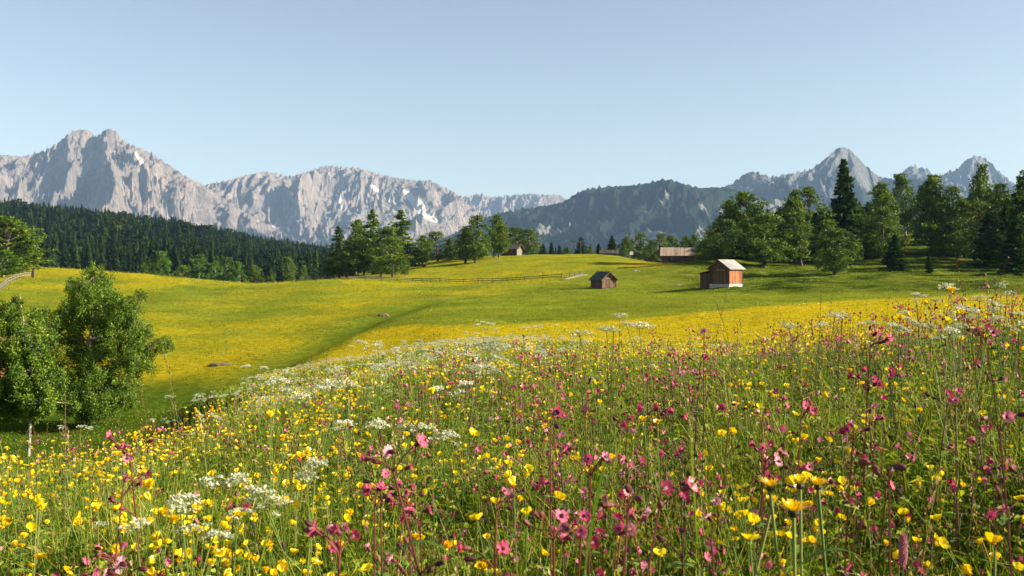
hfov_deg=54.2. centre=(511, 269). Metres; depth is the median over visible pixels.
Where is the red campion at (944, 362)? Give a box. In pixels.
[942,360,957,389]
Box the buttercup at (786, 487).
[785,480,826,520]
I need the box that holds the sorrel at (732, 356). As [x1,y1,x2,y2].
[714,296,747,423]
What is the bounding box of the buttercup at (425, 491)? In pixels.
[412,489,427,558]
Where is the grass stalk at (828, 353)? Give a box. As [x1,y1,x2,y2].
[821,297,831,449]
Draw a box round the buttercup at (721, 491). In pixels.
[698,486,731,546]
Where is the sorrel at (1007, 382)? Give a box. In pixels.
[1002,371,1011,559]
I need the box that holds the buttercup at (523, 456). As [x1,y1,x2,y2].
[516,453,525,488]
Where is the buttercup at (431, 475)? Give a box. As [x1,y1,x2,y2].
[409,459,447,496]
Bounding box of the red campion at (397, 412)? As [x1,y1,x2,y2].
[391,399,409,476]
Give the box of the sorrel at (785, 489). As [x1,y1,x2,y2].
[782,442,791,575]
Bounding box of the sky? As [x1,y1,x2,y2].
[0,0,1023,198]
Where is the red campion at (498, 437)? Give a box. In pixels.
[491,436,501,470]
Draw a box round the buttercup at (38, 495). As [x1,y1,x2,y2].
[26,493,40,564]
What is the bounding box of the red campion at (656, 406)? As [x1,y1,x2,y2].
[653,403,673,480]
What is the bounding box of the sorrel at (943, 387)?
[939,366,952,537]
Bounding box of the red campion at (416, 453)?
[407,428,429,491]
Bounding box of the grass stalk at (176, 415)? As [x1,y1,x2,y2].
[162,350,188,519]
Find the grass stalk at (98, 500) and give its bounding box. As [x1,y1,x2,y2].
[94,483,102,530]
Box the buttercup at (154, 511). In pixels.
[150,507,188,573]
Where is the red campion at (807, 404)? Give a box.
[784,399,817,552]
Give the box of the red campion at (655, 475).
[654,468,674,543]
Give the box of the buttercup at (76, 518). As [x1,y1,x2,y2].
[72,502,118,575]
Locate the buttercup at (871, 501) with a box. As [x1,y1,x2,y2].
[817,497,874,575]
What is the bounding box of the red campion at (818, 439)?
[804,436,823,506]
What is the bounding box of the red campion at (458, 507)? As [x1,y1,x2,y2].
[436,482,459,524]
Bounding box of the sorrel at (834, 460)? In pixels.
[827,427,839,509]
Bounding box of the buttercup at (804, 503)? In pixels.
[803,491,819,560]
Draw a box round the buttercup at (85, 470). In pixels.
[82,469,101,521]
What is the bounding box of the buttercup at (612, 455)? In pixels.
[598,453,615,538]
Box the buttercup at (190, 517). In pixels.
[181,514,208,573]
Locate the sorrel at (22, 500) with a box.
[16,471,28,534]
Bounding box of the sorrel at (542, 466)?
[527,440,555,497]
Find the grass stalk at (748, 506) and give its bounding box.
[742,487,750,545]
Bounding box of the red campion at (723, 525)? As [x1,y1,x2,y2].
[720,518,733,560]
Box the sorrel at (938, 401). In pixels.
[922,372,957,435]
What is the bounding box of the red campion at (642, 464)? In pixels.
[633,463,653,522]
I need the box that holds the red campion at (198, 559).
[196,556,209,574]
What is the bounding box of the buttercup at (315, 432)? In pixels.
[309,431,317,502]
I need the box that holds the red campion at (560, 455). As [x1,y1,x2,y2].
[554,442,571,569]
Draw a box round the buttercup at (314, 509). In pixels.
[311,507,322,567]
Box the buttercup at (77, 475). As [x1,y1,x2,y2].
[59,464,88,552]
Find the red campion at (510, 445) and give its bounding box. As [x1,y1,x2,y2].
[499,441,517,455]
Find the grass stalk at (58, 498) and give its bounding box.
[57,471,60,529]
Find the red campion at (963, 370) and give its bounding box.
[959,346,964,395]
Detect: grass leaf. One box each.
[344,549,415,575]
[584,458,606,575]
[687,386,699,575]
[796,548,878,573]
[864,413,995,575]
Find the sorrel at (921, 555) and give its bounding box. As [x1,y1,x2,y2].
[916,526,929,575]
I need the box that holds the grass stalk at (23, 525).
[19,500,29,572]
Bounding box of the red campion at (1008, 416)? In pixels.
[981,410,1023,575]
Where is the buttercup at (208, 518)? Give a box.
[177,514,218,575]
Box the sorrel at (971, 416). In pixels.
[951,387,988,463]
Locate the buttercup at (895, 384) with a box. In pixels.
[867,382,897,444]
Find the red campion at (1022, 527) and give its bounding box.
[1012,523,1023,533]
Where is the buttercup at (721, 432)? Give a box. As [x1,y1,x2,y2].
[706,428,736,552]
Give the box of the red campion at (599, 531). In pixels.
[559,446,611,575]
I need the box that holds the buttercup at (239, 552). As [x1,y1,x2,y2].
[228,549,243,575]
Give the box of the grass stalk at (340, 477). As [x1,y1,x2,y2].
[337,449,342,532]
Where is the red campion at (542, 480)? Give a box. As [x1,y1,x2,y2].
[529,477,555,546]
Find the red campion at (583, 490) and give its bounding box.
[580,487,595,556]
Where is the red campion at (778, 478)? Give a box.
[761,474,780,573]
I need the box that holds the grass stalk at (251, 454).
[231,429,284,526]
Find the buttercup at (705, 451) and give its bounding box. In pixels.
[667,449,707,528]
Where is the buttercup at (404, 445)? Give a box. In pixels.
[377,441,414,510]
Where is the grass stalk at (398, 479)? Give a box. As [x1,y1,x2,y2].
[389,416,406,573]
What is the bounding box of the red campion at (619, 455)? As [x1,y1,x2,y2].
[612,453,626,492]
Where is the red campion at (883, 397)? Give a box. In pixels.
[879,394,890,488]
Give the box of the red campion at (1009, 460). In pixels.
[1000,458,1023,561]
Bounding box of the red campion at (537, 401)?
[536,397,547,459]
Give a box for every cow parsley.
[57,425,92,489]
[94,520,108,527]
[118,517,238,575]
[149,418,166,441]
[165,394,202,450]
[165,493,212,575]
[195,413,221,452]
[199,472,251,575]
[224,495,293,575]
[239,457,327,575]
[240,364,268,407]
[254,375,311,542]
[313,378,367,501]
[322,383,340,441]
[323,368,344,419]
[327,366,342,406]
[332,418,389,557]
[334,419,460,573]
[349,345,369,374]
[353,340,384,415]
[363,385,380,429]
[364,360,393,429]
[370,366,381,410]
[373,347,399,409]
[379,365,403,400]
[391,364,416,411]
[400,339,422,368]
[418,342,428,380]
[433,380,472,536]
[452,342,470,372]
[462,331,478,366]
[462,352,481,401]
[463,364,500,472]
[474,321,494,356]
[474,339,503,437]
[489,349,517,384]
[532,348,564,411]
[535,337,548,374]
[538,324,557,348]
[543,334,565,372]
[569,325,621,522]
[573,340,588,368]
[606,313,627,489]
[620,321,654,468]
[634,324,655,359]
[780,321,829,467]
[819,310,907,499]
[859,316,918,402]
[862,320,879,367]
[879,322,936,462]
[910,292,940,361]
[912,322,972,439]
[923,334,944,382]
[937,309,977,352]
[938,282,1023,499]
[946,305,1023,491]
[953,315,980,340]
[956,304,970,356]
[973,281,1023,484]
[984,306,1002,378]
[1003,290,1015,337]
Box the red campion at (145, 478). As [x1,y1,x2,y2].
[137,476,148,514]
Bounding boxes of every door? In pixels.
[606,278,610,286]
[717,270,723,280]
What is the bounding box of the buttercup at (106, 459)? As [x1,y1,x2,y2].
[98,457,108,526]
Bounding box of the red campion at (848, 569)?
[838,564,867,575]
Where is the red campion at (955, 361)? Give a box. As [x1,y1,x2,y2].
[944,339,970,395]
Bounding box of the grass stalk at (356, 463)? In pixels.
[350,438,361,508]
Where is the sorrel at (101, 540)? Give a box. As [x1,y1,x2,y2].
[91,518,106,569]
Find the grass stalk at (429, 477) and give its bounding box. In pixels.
[372,475,430,563]
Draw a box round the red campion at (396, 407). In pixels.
[393,404,413,471]
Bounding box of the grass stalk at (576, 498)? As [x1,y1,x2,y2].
[572,470,580,547]
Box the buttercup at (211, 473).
[208,468,237,529]
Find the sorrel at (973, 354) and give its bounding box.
[956,262,984,476]
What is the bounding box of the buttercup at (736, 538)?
[712,516,738,575]
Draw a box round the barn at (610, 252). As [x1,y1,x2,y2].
[599,250,618,255]
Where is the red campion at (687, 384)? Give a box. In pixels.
[686,383,701,449]
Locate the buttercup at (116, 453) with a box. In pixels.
[113,442,142,531]
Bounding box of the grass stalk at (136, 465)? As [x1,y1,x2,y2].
[131,432,141,520]
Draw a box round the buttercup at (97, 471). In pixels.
[84,467,100,512]
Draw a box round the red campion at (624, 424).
[613,415,633,517]
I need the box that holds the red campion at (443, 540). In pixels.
[440,532,455,575]
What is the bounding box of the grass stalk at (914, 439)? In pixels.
[910,416,920,507]
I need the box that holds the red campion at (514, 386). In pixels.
[513,383,522,474]
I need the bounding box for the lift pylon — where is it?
[570,241,582,253]
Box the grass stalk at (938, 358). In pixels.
[937,353,964,542]
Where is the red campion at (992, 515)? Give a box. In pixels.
[977,510,1022,575]
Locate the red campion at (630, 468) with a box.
[619,464,638,511]
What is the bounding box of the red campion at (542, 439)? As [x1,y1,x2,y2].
[532,417,545,469]
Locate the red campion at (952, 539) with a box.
[941,479,956,575]
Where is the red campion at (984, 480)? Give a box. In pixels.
[973,465,988,546]
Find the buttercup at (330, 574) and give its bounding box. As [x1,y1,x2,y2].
[327,572,345,575]
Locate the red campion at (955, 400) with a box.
[941,388,967,573]
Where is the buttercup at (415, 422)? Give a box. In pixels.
[413,420,449,477]
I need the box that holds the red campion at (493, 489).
[473,487,495,547]
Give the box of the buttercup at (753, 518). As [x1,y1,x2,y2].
[747,512,759,575]
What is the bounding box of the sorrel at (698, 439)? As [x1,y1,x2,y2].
[696,423,705,487]
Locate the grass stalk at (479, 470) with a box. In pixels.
[470,439,482,538]
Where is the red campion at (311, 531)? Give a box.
[303,520,360,575]
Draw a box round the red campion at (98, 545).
[94,544,134,567]
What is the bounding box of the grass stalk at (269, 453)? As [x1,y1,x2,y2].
[267,419,273,487]
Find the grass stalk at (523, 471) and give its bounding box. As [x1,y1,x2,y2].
[505,448,545,512]
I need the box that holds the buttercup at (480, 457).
[477,435,509,484]
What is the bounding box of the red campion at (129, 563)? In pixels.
[94,561,132,575]
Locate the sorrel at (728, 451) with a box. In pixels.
[725,433,731,487]
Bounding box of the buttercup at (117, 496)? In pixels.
[102,494,120,524]
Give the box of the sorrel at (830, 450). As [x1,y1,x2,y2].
[821,415,842,469]
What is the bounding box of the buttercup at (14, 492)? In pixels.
[12,490,37,554]
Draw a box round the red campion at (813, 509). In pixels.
[803,506,818,547]
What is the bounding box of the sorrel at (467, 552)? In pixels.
[458,525,478,575]
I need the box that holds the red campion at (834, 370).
[828,356,843,408]
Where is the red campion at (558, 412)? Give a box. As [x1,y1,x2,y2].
[542,404,563,575]
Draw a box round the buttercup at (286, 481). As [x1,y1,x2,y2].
[282,447,310,545]
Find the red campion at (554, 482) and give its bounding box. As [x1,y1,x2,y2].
[553,454,566,540]
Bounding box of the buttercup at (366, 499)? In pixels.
[365,496,378,554]
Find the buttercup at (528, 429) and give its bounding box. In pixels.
[520,425,545,482]
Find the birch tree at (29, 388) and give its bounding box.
[0,293,81,456]
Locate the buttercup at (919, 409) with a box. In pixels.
[901,387,925,463]
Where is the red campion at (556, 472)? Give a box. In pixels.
[554,462,572,508]
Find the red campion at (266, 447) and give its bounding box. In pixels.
[256,446,274,484]
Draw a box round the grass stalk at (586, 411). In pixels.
[578,410,588,553]
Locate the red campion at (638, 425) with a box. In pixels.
[637,403,640,454]
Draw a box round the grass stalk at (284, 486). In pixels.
[279,445,290,537]
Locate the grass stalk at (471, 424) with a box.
[459,422,472,565]
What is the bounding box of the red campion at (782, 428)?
[765,424,800,558]
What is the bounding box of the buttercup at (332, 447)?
[327,446,338,494]
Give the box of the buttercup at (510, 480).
[469,476,516,575]
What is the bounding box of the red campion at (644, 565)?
[631,561,654,575]
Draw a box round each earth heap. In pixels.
[207,362,232,366]
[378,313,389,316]
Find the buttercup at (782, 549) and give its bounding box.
[774,514,796,575]
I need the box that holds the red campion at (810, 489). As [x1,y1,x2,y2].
[784,482,813,543]
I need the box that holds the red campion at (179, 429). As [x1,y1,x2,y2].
[171,427,185,498]
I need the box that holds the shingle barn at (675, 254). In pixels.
[660,247,696,262]
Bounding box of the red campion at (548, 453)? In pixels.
[544,451,556,511]
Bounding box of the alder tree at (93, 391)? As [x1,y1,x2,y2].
[40,261,174,428]
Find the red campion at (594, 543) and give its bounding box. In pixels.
[559,533,600,569]
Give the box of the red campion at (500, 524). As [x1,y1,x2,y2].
[497,485,525,566]
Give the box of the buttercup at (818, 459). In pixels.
[794,438,848,497]
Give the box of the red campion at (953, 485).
[942,482,964,574]
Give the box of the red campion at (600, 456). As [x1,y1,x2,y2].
[593,448,614,526]
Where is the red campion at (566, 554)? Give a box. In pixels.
[557,552,577,575]
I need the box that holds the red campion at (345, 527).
[307,519,349,575]
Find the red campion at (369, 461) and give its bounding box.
[362,449,379,479]
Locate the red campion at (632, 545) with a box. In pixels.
[622,536,642,575]
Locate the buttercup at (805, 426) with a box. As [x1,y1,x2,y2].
[803,425,807,496]
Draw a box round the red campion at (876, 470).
[858,458,906,575]
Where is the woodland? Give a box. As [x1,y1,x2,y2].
[320,195,969,273]
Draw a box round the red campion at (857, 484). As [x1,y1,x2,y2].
[852,481,860,556]
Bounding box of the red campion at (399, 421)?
[386,416,416,480]
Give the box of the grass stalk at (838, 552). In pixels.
[834,509,844,573]
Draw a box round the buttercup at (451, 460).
[434,459,452,511]
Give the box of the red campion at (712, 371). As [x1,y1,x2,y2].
[700,369,713,442]
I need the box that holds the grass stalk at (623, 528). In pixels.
[613,496,630,561]
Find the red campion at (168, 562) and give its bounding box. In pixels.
[156,546,180,575]
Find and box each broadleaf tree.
[0,215,39,254]
[0,218,57,270]
[0,232,42,267]
[0,250,25,276]
[138,263,150,273]
[141,250,173,275]
[171,265,191,276]
[184,254,210,278]
[206,260,223,279]
[211,257,237,280]
[230,261,250,282]
[246,265,266,282]
[265,269,275,282]
[281,256,297,281]
[298,265,311,280]
[318,252,338,278]
[329,240,363,277]
[336,219,373,275]
[357,226,402,276]
[369,237,413,276]
[400,259,410,276]
[409,235,434,264]
[424,231,452,261]
[442,237,458,260]
[447,228,482,262]
[458,215,496,262]
[478,214,511,257]
[487,225,510,258]
[506,227,540,249]
[511,228,541,254]
[562,247,572,253]
[586,246,593,253]
[615,236,636,256]
[629,233,652,259]
[646,233,671,262]
[646,240,659,261]
[665,235,680,246]
[679,235,692,246]
[685,234,700,258]
[686,218,746,260]
[687,231,741,260]
[703,199,749,249]
[719,191,781,255]
[726,213,806,266]
[766,206,795,261]
[777,212,814,261]
[779,211,813,265]
[782,189,805,218]
[798,186,828,220]
[802,228,866,274]
[803,211,815,258]
[807,207,846,261]
[808,219,844,258]
[847,242,863,265]
[852,214,886,258]
[861,181,904,245]
[862,208,903,257]
[867,199,898,245]
[876,215,911,248]
[891,172,915,235]
[903,173,954,253]
[904,183,926,229]
[912,195,972,255]
[937,186,964,226]
[943,200,979,255]
[943,201,1001,260]
[963,183,1012,257]
[964,163,994,231]
[996,170,1023,249]
[1004,191,1011,200]
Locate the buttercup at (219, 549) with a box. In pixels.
[190,527,238,574]
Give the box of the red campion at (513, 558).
[507,553,519,572]
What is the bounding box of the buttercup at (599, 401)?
[597,399,603,442]
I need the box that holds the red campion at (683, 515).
[679,481,697,534]
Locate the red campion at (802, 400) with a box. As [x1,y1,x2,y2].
[801,382,809,433]
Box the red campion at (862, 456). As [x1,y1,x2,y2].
[842,449,874,570]
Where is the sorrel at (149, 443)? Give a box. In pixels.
[139,378,163,527]
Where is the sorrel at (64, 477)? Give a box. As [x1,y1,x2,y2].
[61,395,70,575]
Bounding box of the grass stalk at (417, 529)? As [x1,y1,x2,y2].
[412,474,420,558]
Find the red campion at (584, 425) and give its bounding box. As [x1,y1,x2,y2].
[578,410,584,454]
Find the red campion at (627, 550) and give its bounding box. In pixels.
[618,545,631,575]
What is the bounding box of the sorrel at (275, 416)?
[245,363,287,488]
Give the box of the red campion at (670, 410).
[657,407,686,524]
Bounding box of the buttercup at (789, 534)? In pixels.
[786,519,824,575]
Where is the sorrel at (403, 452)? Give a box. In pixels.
[396,425,410,489]
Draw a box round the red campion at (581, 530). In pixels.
[559,507,603,575]
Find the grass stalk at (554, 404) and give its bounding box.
[549,367,583,525]
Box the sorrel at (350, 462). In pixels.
[334,385,368,573]
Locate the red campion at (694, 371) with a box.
[681,368,700,463]
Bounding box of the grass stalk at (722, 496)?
[709,434,736,575]
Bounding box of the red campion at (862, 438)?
[860,428,867,493]
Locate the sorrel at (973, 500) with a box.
[963,437,985,575]
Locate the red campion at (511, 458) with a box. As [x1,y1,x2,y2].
[508,454,529,498]
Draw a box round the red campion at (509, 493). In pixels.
[493,487,515,575]
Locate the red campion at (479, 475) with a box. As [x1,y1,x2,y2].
[475,470,496,527]
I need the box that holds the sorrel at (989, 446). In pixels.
[966,398,1016,535]
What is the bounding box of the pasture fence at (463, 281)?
[306,272,579,282]
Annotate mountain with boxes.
[0,129,302,242]
[206,165,490,250]
[430,178,821,261]
[463,193,567,215]
[720,147,974,221]
[901,155,1016,194]
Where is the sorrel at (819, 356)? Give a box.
[816,290,822,423]
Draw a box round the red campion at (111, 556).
[101,552,117,575]
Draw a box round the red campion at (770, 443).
[749,440,784,572]
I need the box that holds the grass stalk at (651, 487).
[647,444,656,537]
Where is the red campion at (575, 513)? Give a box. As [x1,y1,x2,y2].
[573,511,600,564]
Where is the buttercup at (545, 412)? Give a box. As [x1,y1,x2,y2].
[542,392,572,470]
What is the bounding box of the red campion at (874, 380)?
[856,366,885,575]
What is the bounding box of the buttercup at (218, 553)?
[149,525,222,575]
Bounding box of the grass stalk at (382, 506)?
[375,464,392,554]
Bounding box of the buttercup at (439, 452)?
[438,451,441,498]
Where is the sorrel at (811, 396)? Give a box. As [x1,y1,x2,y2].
[795,369,824,429]
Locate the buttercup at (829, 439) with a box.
[827,424,857,524]
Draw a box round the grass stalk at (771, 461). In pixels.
[763,432,780,518]
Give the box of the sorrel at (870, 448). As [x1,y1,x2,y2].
[864,409,882,516]
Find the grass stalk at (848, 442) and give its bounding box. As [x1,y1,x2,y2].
[844,406,861,540]
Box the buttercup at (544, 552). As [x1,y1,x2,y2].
[474,549,549,575]
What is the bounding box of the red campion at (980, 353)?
[970,331,983,397]
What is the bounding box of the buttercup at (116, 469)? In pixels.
[113,466,146,541]
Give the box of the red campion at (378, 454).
[378,437,387,479]
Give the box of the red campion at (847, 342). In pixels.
[826,336,850,419]
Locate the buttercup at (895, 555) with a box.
[892,533,938,571]
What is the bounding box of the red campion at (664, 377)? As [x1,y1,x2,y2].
[656,375,672,448]
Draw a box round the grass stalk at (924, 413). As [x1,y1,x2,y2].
[911,330,935,574]
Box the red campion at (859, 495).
[844,492,873,566]
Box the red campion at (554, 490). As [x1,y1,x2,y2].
[547,477,563,542]
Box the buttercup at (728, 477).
[726,475,766,529]
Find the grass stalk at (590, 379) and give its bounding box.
[555,377,591,520]
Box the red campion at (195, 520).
[168,517,198,568]
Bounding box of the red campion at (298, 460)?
[293,458,313,506]
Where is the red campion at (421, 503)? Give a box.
[411,501,433,563]
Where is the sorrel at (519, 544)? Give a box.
[509,526,520,575]
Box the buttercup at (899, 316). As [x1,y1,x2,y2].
[885,313,903,486]
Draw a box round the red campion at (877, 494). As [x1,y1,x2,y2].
[859,480,901,575]
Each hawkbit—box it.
[754,494,777,575]
[761,477,780,575]
[777,498,811,575]
[792,474,809,575]
[808,476,827,575]
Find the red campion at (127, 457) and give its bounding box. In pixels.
[104,430,154,573]
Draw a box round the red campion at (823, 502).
[815,499,843,564]
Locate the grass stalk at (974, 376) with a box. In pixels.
[925,341,982,449]
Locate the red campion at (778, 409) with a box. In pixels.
[772,403,792,440]
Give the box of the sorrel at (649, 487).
[631,459,671,543]
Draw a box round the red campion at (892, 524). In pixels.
[885,521,895,567]
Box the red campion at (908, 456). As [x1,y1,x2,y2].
[893,442,919,544]
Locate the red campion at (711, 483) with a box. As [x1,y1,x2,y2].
[695,477,729,564]
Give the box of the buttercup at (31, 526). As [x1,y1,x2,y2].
[26,497,47,575]
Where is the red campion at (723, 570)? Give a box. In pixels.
[705,560,727,575]
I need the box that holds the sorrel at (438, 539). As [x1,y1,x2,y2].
[432,514,443,574]
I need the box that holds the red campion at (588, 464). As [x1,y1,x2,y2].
[583,462,602,571]
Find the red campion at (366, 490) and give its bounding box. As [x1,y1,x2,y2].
[361,481,398,575]
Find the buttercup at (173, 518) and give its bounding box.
[145,511,245,575]
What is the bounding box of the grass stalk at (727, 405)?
[721,368,732,467]
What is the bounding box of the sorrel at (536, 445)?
[529,395,543,489]
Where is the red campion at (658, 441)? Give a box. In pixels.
[657,439,673,472]
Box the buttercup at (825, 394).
[822,391,868,509]
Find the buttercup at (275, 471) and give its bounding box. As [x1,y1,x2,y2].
[271,453,311,536]
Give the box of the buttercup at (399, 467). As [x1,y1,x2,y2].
[395,465,403,550]
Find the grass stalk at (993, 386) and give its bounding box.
[976,284,1020,546]
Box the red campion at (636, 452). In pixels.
[633,450,647,509]
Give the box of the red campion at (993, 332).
[966,323,1005,528]
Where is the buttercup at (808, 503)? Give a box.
[806,500,812,573]
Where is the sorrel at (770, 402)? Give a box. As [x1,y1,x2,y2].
[767,378,776,438]
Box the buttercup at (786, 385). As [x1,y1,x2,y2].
[784,383,788,439]
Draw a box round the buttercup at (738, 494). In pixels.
[734,491,747,552]
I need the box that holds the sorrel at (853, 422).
[851,397,857,465]
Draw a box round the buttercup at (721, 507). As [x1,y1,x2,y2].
[716,502,785,575]
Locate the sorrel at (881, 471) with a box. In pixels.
[876,440,884,520]
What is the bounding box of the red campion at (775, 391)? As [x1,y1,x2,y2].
[765,389,786,448]
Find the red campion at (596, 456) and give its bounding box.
[580,455,597,523]
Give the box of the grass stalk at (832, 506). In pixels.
[831,504,835,562]
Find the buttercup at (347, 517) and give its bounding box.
[322,495,350,564]
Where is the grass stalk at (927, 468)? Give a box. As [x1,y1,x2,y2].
[927,429,928,502]
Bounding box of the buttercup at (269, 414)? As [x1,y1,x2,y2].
[256,411,305,575]
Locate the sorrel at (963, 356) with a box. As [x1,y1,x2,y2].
[956,323,967,381]
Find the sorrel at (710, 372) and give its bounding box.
[704,294,726,429]
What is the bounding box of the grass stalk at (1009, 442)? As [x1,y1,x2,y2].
[1005,422,1011,468]
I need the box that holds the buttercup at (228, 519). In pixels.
[221,512,257,575]
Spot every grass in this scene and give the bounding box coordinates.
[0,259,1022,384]
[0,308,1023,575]
[0,334,948,477]
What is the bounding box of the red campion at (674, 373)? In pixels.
[667,368,682,450]
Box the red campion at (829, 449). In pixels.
[820,430,832,471]
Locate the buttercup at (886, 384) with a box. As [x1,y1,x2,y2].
[883,383,908,440]
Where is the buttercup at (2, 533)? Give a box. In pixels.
[0,515,13,550]
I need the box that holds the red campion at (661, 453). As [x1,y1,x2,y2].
[651,450,672,560]
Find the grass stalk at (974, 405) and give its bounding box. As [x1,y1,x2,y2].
[966,374,985,486]
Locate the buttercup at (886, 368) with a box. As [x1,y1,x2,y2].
[857,366,900,424]
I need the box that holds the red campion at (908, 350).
[893,343,912,414]
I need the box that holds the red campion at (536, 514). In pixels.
[532,508,579,575]
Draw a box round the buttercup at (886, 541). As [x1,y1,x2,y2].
[884,539,888,575]
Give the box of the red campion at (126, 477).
[91,470,150,575]
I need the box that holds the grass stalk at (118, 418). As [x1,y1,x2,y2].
[99,386,130,516]
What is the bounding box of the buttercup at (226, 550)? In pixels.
[222,540,247,575]
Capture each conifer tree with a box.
[311,225,362,278]
[349,209,385,274]
[354,244,378,275]
[385,209,430,268]
[538,244,547,253]
[548,241,555,253]
[574,237,587,253]
[596,243,600,253]
[606,236,619,255]
[724,227,753,259]
[804,213,821,259]
[810,158,867,260]
[877,234,916,270]
[924,254,934,273]
[967,212,1003,267]
[991,215,1023,272]
[996,198,1009,253]
[1001,177,1023,264]
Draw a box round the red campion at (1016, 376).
[1009,361,1022,423]
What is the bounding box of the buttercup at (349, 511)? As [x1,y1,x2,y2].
[314,483,376,560]
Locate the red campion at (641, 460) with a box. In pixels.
[620,455,645,572]
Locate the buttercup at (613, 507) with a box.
[609,496,626,575]
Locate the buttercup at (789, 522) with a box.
[768,519,818,575]
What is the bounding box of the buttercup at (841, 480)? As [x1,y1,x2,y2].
[790,471,848,570]
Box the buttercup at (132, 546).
[131,543,139,575]
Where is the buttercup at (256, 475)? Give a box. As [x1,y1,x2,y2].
[247,473,259,568]
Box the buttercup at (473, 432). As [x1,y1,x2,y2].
[428,387,480,575]
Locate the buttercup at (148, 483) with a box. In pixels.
[142,478,201,575]
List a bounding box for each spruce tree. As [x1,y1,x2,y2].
[43,241,52,267]
[57,240,67,267]
[68,245,78,268]
[72,240,80,268]
[79,250,84,269]
[81,244,92,269]
[86,254,90,268]
[97,245,108,271]
[111,247,120,271]
[111,250,115,271]
[117,243,120,259]
[119,246,124,272]
[122,245,128,270]
[122,248,127,272]
[127,258,131,272]
[131,247,138,267]
[134,261,139,272]
[138,250,142,269]
[146,242,154,262]
[162,237,173,275]
[167,242,173,275]
[170,248,174,272]
[172,253,178,276]
[180,250,185,274]
[182,238,195,275]
[188,237,205,278]
[202,241,220,279]
[272,259,277,282]
[278,265,284,281]
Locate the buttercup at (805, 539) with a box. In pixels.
[797,537,808,567]
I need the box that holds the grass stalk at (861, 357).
[849,325,870,416]
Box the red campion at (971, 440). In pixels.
[962,436,997,560]
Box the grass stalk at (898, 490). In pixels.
[896,487,963,575]
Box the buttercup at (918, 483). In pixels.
[916,481,966,528]
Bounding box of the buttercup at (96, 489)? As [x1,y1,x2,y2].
[93,470,130,527]
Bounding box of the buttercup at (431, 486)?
[429,470,465,505]
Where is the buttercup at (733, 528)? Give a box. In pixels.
[696,497,758,575]
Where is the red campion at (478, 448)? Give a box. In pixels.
[466,445,484,545]
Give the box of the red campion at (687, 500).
[667,445,701,568]
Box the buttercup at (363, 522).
[362,520,372,571]
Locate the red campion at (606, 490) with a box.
[593,474,606,521]
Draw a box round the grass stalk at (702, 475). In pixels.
[698,456,707,522]
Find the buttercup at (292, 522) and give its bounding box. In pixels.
[242,509,296,575]
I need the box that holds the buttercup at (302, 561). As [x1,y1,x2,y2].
[299,558,318,575]
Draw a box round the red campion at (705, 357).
[689,353,710,473]
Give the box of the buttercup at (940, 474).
[926,464,943,548]
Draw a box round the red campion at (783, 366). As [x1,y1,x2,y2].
[774,364,791,423]
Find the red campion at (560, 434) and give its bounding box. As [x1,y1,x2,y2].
[543,429,577,523]
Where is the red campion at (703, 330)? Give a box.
[690,328,711,478]
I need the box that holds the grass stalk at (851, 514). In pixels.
[843,449,866,575]
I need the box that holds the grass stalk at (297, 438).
[289,431,299,498]
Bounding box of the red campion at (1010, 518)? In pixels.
[1002,505,1023,575]
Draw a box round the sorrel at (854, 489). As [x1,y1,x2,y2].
[847,451,865,554]
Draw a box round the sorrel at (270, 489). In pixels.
[263,459,275,519]
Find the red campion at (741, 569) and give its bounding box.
[728,559,751,575]
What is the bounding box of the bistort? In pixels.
[898,533,907,575]
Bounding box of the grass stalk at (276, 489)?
[268,460,286,547]
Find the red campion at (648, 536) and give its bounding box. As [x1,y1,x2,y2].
[614,495,650,575]
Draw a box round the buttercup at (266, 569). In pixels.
[262,566,268,575]
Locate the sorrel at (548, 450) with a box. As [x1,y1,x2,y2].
[545,433,552,523]
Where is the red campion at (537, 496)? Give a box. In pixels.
[533,485,552,527]
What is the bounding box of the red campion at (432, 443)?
[428,440,439,484]
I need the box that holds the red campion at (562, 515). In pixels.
[522,508,570,575]
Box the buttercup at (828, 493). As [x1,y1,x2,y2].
[813,485,832,573]
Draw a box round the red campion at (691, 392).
[684,390,693,464]
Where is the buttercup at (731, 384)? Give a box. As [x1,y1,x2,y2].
[728,383,750,435]
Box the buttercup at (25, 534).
[20,520,49,575]
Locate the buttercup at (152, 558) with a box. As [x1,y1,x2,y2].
[146,543,188,575]
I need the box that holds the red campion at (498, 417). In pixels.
[487,414,500,458]
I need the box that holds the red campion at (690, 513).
[687,510,693,569]
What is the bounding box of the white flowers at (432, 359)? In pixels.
[235,334,874,430]
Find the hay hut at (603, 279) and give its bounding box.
[588,271,618,288]
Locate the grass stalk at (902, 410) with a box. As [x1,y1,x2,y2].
[898,388,907,437]
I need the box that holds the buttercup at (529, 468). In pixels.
[503,459,533,565]
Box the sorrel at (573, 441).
[568,410,576,485]
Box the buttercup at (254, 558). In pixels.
[250,555,259,575]
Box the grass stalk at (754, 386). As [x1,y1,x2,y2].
[753,383,782,472]
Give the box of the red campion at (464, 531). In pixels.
[460,528,471,536]
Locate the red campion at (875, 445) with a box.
[864,414,880,489]
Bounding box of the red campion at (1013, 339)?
[1011,338,1023,404]
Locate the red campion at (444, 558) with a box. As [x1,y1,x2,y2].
[439,555,448,575]
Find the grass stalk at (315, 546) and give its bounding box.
[302,489,320,575]
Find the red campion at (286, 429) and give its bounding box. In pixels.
[277,427,287,495]
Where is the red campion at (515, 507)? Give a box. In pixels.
[508,498,527,545]
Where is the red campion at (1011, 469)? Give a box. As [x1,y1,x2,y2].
[1008,466,1023,575]
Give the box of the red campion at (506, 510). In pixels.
[500,464,518,533]
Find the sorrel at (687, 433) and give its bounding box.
[661,368,705,575]
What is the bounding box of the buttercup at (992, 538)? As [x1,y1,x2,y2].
[960,532,1003,575]

